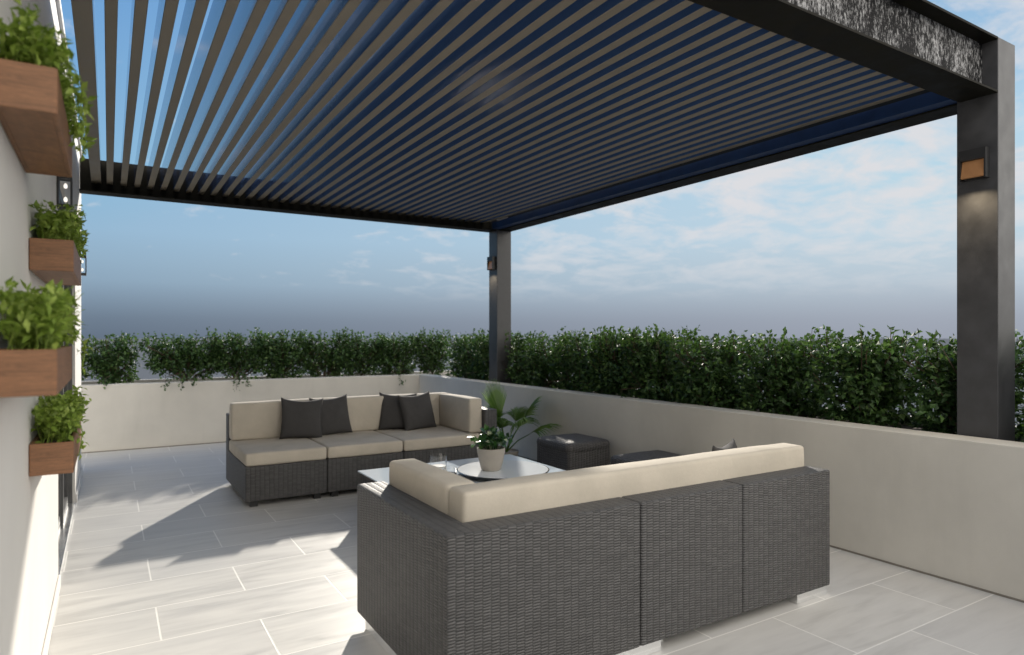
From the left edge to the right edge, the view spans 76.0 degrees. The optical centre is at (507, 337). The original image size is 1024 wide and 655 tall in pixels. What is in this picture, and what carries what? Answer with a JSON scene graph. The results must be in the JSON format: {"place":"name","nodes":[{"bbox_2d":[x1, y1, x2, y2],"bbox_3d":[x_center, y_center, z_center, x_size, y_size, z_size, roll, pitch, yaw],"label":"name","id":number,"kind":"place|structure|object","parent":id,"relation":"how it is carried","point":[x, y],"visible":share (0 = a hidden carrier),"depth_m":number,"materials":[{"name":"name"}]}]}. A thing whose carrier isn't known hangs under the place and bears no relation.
{"place":"outdoors","nodes":[
{"label":"outdoors","id":0,"kind":"place"},
{"bbox_2d":[48,442,1023,654],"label":"floor","id":1,"kind":"structure","parent":0,"point":[182,550],"depth_m":3.85,"materials":[{"name":"beige tile"}]},
{"bbox_2d":[0,0,82,654],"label":"house wall","id":2,"kind":"structure","parent":1,"relation":"on","point":[30,582],"depth_m":2.40,"materials":[{"name":"paint"}]},
{"bbox_2d":[0,58,71,177],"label":"wall planter","id":3,"kind":"object","parent":2,"relation":"attached to","point":[33,121],"visible":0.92,"depth_m":1.81,"materials":[{"name":"brown wood"}]},
{"bbox_2d":[0,0,97,160],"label":"herb plant","id":4,"kind":"object","parent":3,"relation":"in","point":[23,41],"visible":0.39,"depth_m":1.79,"materials":[{"name":"green plant"}]},
{"bbox_2d":[0,346,71,397],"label":"wall planter","id":5,"kind":"object","parent":2,"relation":"attached to","point":[41,372],"visible":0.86,"depth_m":1.71,"materials":[{"name":"brown wood"}]},
{"bbox_2d":[0,276,93,374],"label":"herb plant","id":6,"kind":"object","parent":5,"relation":"in","point":[43,319],"visible":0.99,"depth_m":1.78,"materials":[{"name":"green plant"}]},
{"bbox_2d":[29,238,80,285],"bbox_3d":[-1.963,-0.317,2.867,0.141,0.122,0.820,0,0,-31],"label":"wall planter","id":7,"kind":"object","parent":2,"relation":"attached to","point":[56,261],"visible":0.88,"depth_m":2.53,"materials":[{"name":"brown wood"}]},
{"bbox_2d":[28,200,89,262],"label":"herb plant","id":8,"kind":"object","parent":7,"relation":"in","point":[61,224],"visible":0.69,"depth_m":2.60,"materials":[{"name":"green plant"}]},
{"bbox_2d":[29,421,80,476],"bbox_3d":[-1.963,0.467,2.867,0.141,0.122,0.820,0,0,-31],"label":"wall planter","id":9,"kind":"object","parent":2,"relation":"attached to","point":[52,458],"visible":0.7,"depth_m":2.52,"materials":[{"name":"brown wood"}]},
{"bbox_2d":[31,384,91,459],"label":"herb plant","id":10,"kind":"object","parent":9,"relation":"in","point":[61,416],"visible":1,"depth_m":2.64,"materials":[{"name":"green plant"}]},
{"bbox_2d":[57,176,72,209],"bbox_3d":[-2.611,-0.860,3.866,0.074,0.200,0.100,0,0,-31],"label":"wall lantern","id":11,"kind":"object","parent":2,"relation":"attached to","point":[67,179],"depth_m":3.85,"materials":[{"name":"black paint"}]},
{"bbox_2d":[58,190,74,574],"bbox_3d":[-3.378,0.250,4.898,0.158,2.496,2.320,0,0,-31],"label":"sliding door","id":12,"kind":"structure","parent":2,"relation":"attached to","point":[66,503],"depth_m":5.22,"materials":[{"name":"metal"}]},
{"bbox_2d":[58,288,59,529],"bbox_3d":[-3.380,0.272,4.894,0.030,2.412,0.727,0,0,-31],"label":"door panel","id":13,"kind":"structure","parent":12,"relation":"in","point":[58,288],"depth_m":5.17,"materials":[{"name":"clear glass"}]},
{"bbox_2d":[60,285,67,522],"bbox_3d":[-3.743,0.272,5.529,0.030,2.412,0.727,0,0,-31],"label":"door panel","id":14,"kind":"structure","parent":12,"relation":"in","point":[63,477],"depth_m":5.25,"materials":[{"name":"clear glass"}]},
{"bbox_2d":[80,255,86,275],"bbox_3d":[-4.113,-0.700,6.335,0.074,0.200,0.100,0,0,-31],"label":"wall lantern","id":15,"kind":"object","parent":2,"relation":"attached to","point":[83,274],"depth_m":6.33,"materials":[{"name":"black paint"}]},
{"bbox_2d":[226,392,496,506],"bbox_3d":[-1.490,1.070,6.863,2.553,0.858,1.124,0,0,-31],"label":"rattan sofa","id":16,"kind":"object","parent":1,"relation":"on","point":[264,461],"visible":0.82,"depth_m":6.46,"materials":[{"name":"beige fabric"}]},
{"bbox_2d":[279,398,322,438],"bbox_3d":[-2.083,0.820,6.644,0.420,0.420,0.153,3,-15,-23],"label":"scatter cushion","id":17,"kind":"object","parent":16,"relation":"on","point":[301,418],"visible":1,"depth_m":6.59,"materials":[{"name":"grey fabric"}]},
{"bbox_2d":[309,394,352,435],"bbox_3d":[-1.850,0.819,6.879,0.420,0.420,0.158,-4,-12,-37],"label":"scatter cushion","id":18,"kind":"object","parent":16,"relation":"on","point":[335,417],"visible":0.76,"depth_m":6.84,"materials":[{"name":"grey fabric"}]},
{"bbox_2d":[378,392,416,429],"bbox_3d":[-1.214,0.819,7.274,0.420,0.420,0.157,2,-14,-13],"label":"scatter cushion","id":19,"kind":"object","parent":16,"relation":"on","point":[391,416],"visible":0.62,"depth_m":7.19,"materials":[{"name":"grey fabric"}]},
{"bbox_2d":[398,391,436,430],"bbox_3d":[-0.997,0.821,7.272,0.420,0.420,0.153,-5,-11,-41],"label":"scatter cushion","id":20,"kind":"object","parent":16,"relation":"on","point":[417,412],"visible":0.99,"depth_m":7.20,"materials":[{"name":"grey fabric"}]},
{"bbox_2d":[358,454,565,483],"bbox_3d":[-0.293,1.317,5.428,1.520,0.364,1.280,0,0,-31],"label":"coffee table","id":21,"kind":"object","parent":1,"relation":"on","point":[375,475],"visible":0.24,"depth_m":5.59,"materials":[{"name":"glass"}]},
{"bbox_2d":[429,454,446,468],"bbox_3d":[-0.587,1.067,5.565,0.150,0.134,0.150,0,0,-31],"label":"candle glass","id":22,"kind":"object","parent":21,"relation":"on","point":[439,461],"visible":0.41,"depth_m":5.51,"materials":[{"name":"white"}]},
{"bbox_2d":[442,466,456,474],"bbox_3d":[-0.460,1.085,5.221,0.116,0.099,0.116,0,0,-31],"label":"tumbler","id":23,"kind":"object","parent":21,"relation":"on","point":[452,469],"visible":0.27,"depth_m":5.19,"materials":[{"name":"clear glass"}]},
{"bbox_2d":[457,460,548,480],"bbox_3d":[-0.034,1.112,5.445,0.768,0.044,0.768,0,0,-31],"label":"tray","id":24,"kind":"object","parent":21,"relation":"on","point":[508,469],"visible":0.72,"depth_m":5.37,"materials":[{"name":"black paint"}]},
{"bbox_2d":[468,424,512,470],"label":"potted plant","id":25,"kind":"object","parent":24,"relation":"on","point":[490,452],"visible":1,"depth_m":5.33,"materials":[{"name":"green plant"}]},
{"bbox_2d":[480,378,562,455],"bbox_3d":[0.202,0.986,7.531,0.932,1.025,0.829,0,0,28],"label":"fan palm","id":26,"kind":"object","parent":1,"relation":"on","point":[497,397],"visible":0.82,"depth_m":7.55,"materials":[{"name":"plant"}]},
{"bbox_2d":[537,433,609,470],"bbox_3d":[0.667,1.256,6.667,0.560,0.486,0.592,0,0,-31],"label":"rattan stool","id":27,"kind":"object","parent":1,"relation":"on","point":[573,451],"visible":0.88,"depth_m":6.46,"materials":[{"name":"wicker"}]},
{"bbox_2d":[357,443,829,654],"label":"rattan sofa","id":28,"kind":"object","parent":1,"relation":"on","point":[646,557],"visible":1,"depth_m":3.04,"materials":[{"name":"wicker"}]},
{"bbox_2d":[712,438,736,450],"bbox_3d":[1.399,0.844,4.168,0.139,0.358,0.358,-10,-6,38],"label":"scatter cushion","id":29,"kind":"object","parent":28,"relation":"on","point":[732,444],"visible":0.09,"depth_m":4.19,"materials":[{"name":"grey fabric"}]},
{"bbox_2d":[610,450,682,464],"bbox_3d":[1.287,1.256,5.610,0.600,0.486,0.622,0,0,-31],"label":"rattan stool","id":30,"kind":"object","parent":1,"relation":"on","point":[636,456],"visible":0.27,"depth_m":5.63,"materials":[{"name":"wicker"}]},
{"bbox_2d":[61,0,1023,338],"label":"sky","id":31,"kind":"structure","parent":0,"point":[863,232],"materials":[{"name":"blue"}]},
{"bbox_2d":[81,338,1023,425],"bbox_3d":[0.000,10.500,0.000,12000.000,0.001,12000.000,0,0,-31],"label":"ground","id":32,"kind":"structure","parent":0,"point":[143,373],"depth_m":341.41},
{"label":"roof slab","id":33,"kind":"structure","parent":0,"visible":0},
{"bbox_2d":[81,374,425,452],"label":"parapet wall","id":34,"kind":"structure","parent":33,"relation":"on","point":[125,416],"depth_m":9.08,"materials":[{"name":"paint"}]},
{"bbox_2d":[81,371,454,384],"bbox_3d":[-5.786,1.065,9.071,11.540,0.870,0.900,0,0,-31],"label":"planting trough","id":35,"kind":"object","parent":33,"relation":"on","point":[178,380],"visible":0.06,"depth_m":10.23,"materials":[{"name":"paint"}]},
{"bbox_2d":[81,332,96,380],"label":"hedge shrub","id":36,"kind":"object","parent":35,"relation":"in","point":[84,365],"visible":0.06,"depth_m":8.84,"materials":[{"name":"green plant"}]},
{"bbox_2d":[81,331,146,388],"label":"hedge shrub","id":37,"kind":"object","parent":35,"relation":"in","point":[112,360],"visible":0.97,"depth_m":8.96,"materials":[{"name":"green plant"}]},
{"bbox_2d":[139,330,233,390],"bbox_3d":[-4.563,0.315,9.388,1.252,0.852,0.834,0,0,-31],"label":"hedge shrub","id":38,"kind":"object","parent":35,"relation":"in","point":[187,355],"visible":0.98,"depth_m":9.39,"materials":[{"name":"green plant"}]},
{"bbox_2d":[200,326,273,391],"bbox_3d":[-3.978,0.308,9.728,1.049,0.940,0.834,0,0,-31],"label":"hedge shrub","id":39,"kind":"object","parent":35,"relation":"in","point":[242,364],"visible":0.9,"depth_m":9.80,"materials":[{"name":"green plant"}]},
{"bbox_2d":[249,329,315,378],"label":"hedge shrub","id":40,"kind":"object","parent":35,"relation":"in","point":[282,355],"visible":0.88,"depth_m":10.14,"materials":[{"name":"green plant"}]},
{"bbox_2d":[296,326,360,376],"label":"hedge shrub","id":41,"kind":"object","parent":35,"relation":"in","point":[333,363],"visible":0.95,"depth_m":10.49,"materials":[{"name":"green plant"}]},
{"bbox_2d":[332,330,395,375],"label":"hedge shrub","id":42,"kind":"object","parent":35,"relation":"in","point":[368,355],"visible":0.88,"depth_m":10.81,"materials":[{"name":"green plant"}]},
{"bbox_2d":[373,332,424,385],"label":"hedge shrub","id":43,"kind":"object","parent":35,"relation":"in","point":[398,354],"visible":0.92,"depth_m":11.13,"materials":[{"name":"green plant"}]},
{"bbox_2d":[410,327,452,374],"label":"hedge shrub","id":44,"kind":"object","parent":35,"relation":"in","point":[432,347],"visible":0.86,"depth_m":11.46,"materials":[{"name":"green plant"}]},
{"bbox_2d":[419,374,1023,602],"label":"parapet wall","id":45,"kind":"structure","parent":33,"relation":"on","point":[947,507],"depth_m":4.42,"materials":[{"name":"paint"}]},
{"bbox_2d":[511,380,1020,441],"bbox_3d":[3.284,1.065,4.391,0.900,0.870,16.090,0,0,-31],"label":"planting trough","id":46,"kind":"object","parent":33,"relation":"on","point":[905,426],"depth_m":5.20,"materials":[{"name":"paint"}]},
{"bbox_2d":[438,328,488,378],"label":"hedge shrub","id":47,"kind":"object","parent":46,"relation":"in","point":[460,356],"visible":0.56,"depth_m":10.44,"materials":[{"name":"green plant"}]},
{"bbox_2d":[459,330,519,380],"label":"hedge shrub","id":48,"kind":"object","parent":46,"relation":"in","point":[481,350],"visible":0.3,"depth_m":9.84,"materials":[{"name":"green plant"}]},
{"bbox_2d":[486,330,551,384],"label":"hedge shrub","id":49,"kind":"object","parent":46,"relation":"in","point":[516,367],"visible":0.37,"depth_m":9.20,"materials":[{"name":"green plant"}]},
{"bbox_2d":[71,0,1014,440],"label":"louvred pergola","id":50,"kind":"object","parent":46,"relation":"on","point":[499,120],"visible":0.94,"depth_m":4.24,"materials":[{"name":"metal"}]},
{"bbox_2d":[487,256,495,269],"bbox_3d":[-0.226,-1.048,9.267,0.054,0.185,0.150,0,0,-31],"label":"post lamp","id":51,"kind":"object","parent":50,"relation":"attached to","point":[491,262],"visible":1,"depth_m":9.23,"materials":[{"name":"black metal"}]},
{"bbox_2d":[958,146,989,181],"bbox_3d":[2.917,-1.081,4.098,0.054,0.185,0.150,0,0,-31],"label":"post lamp","id":52,"kind":"object","parent":50,"relation":"attached to","point":[973,164],"visible":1,"depth_m":4.08,"materials":[{"name":"black metal"}]},
{"bbox_2d":[509,331,583,389],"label":"hedge shrub","id":53,"kind":"object","parent":46,"relation":"in","point":[539,376],"visible":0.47,"depth_m":8.69,"materials":[{"name":"green plant"}]},
{"bbox_2d":[542,326,615,391],"bbox_3d":[0.923,0.325,8.178,1.049,0.937,0.776,0,0,-31],"label":"hedge shrub","id":54,"kind":"object","parent":46,"relation":"in","point":[568,356],"visible":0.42,"depth_m":8.01,"materials":[{"name":"green plant"}]},
{"bbox_2d":[575,325,655,397],"bbox_3d":[1.318,0.319,7.577,1.032,0.924,0.785,0,0,-31],"label":"hedge shrub","id":55,"kind":"object","parent":46,"relation":"in","point":[607,358],"visible":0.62,"depth_m":7.41,"materials":[{"name":"green plant"}]},
{"bbox_2d":[607,323,713,401],"bbox_3d":[1.626,0.321,6.926,1.056,0.924,0.792,0,0,-31],"label":"hedge shrub","id":56,"kind":"object","parent":46,"relation":"in","point":[652,365],"visible":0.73,"depth_m":6.78,"materials":[{"name":"green plant"}]},
{"bbox_2d":[665,329,768,408],"bbox_3d":[2.034,0.349,6.322,1.010,0.864,0.785,0,0,-31],"label":"hedge shrub","id":57,"kind":"object","parent":46,"relation":"in","point":[710,380],"visible":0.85,"depth_m":6.17,"materials":[{"name":"green plant"}]},
{"bbox_2d":[726,326,848,418],"bbox_3d":[2.477,0.351,5.754,1.056,0.888,0.774,0,0,-31],"label":"hedge shrub","id":58,"kind":"object","parent":46,"relation":"in","point":[780,374],"visible":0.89,"depth_m":5.58,"materials":[{"name":"green plant"}]},
{"bbox_2d":[801,324,933,427],"bbox_3d":[2.835,0.331,5.136,1.033,0.885,0.809,0,0,-31],"label":"hedge shrub","id":59,"kind":"object","parent":46,"relation":"in","point":[868,391],"visible":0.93,"depth_m":4.97,"materials":[{"name":"green plant"}]},
{"bbox_2d":[890,329,1023,440],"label":"hedge shrub","id":60,"kind":"object","parent":46,"relation":"in","point":[940,392],"visible":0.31,"depth_m":4.44,"materials":[{"name":"green plant"}]},
{"bbox_2d":[1015,347,1023,441],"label":"hedge shrub","id":61,"kind":"object","parent":46,"relation":"in","point":[1021,417],"visible":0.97,"depth_m":3.94,"materials":[{"name":"green plant"}]}
]}

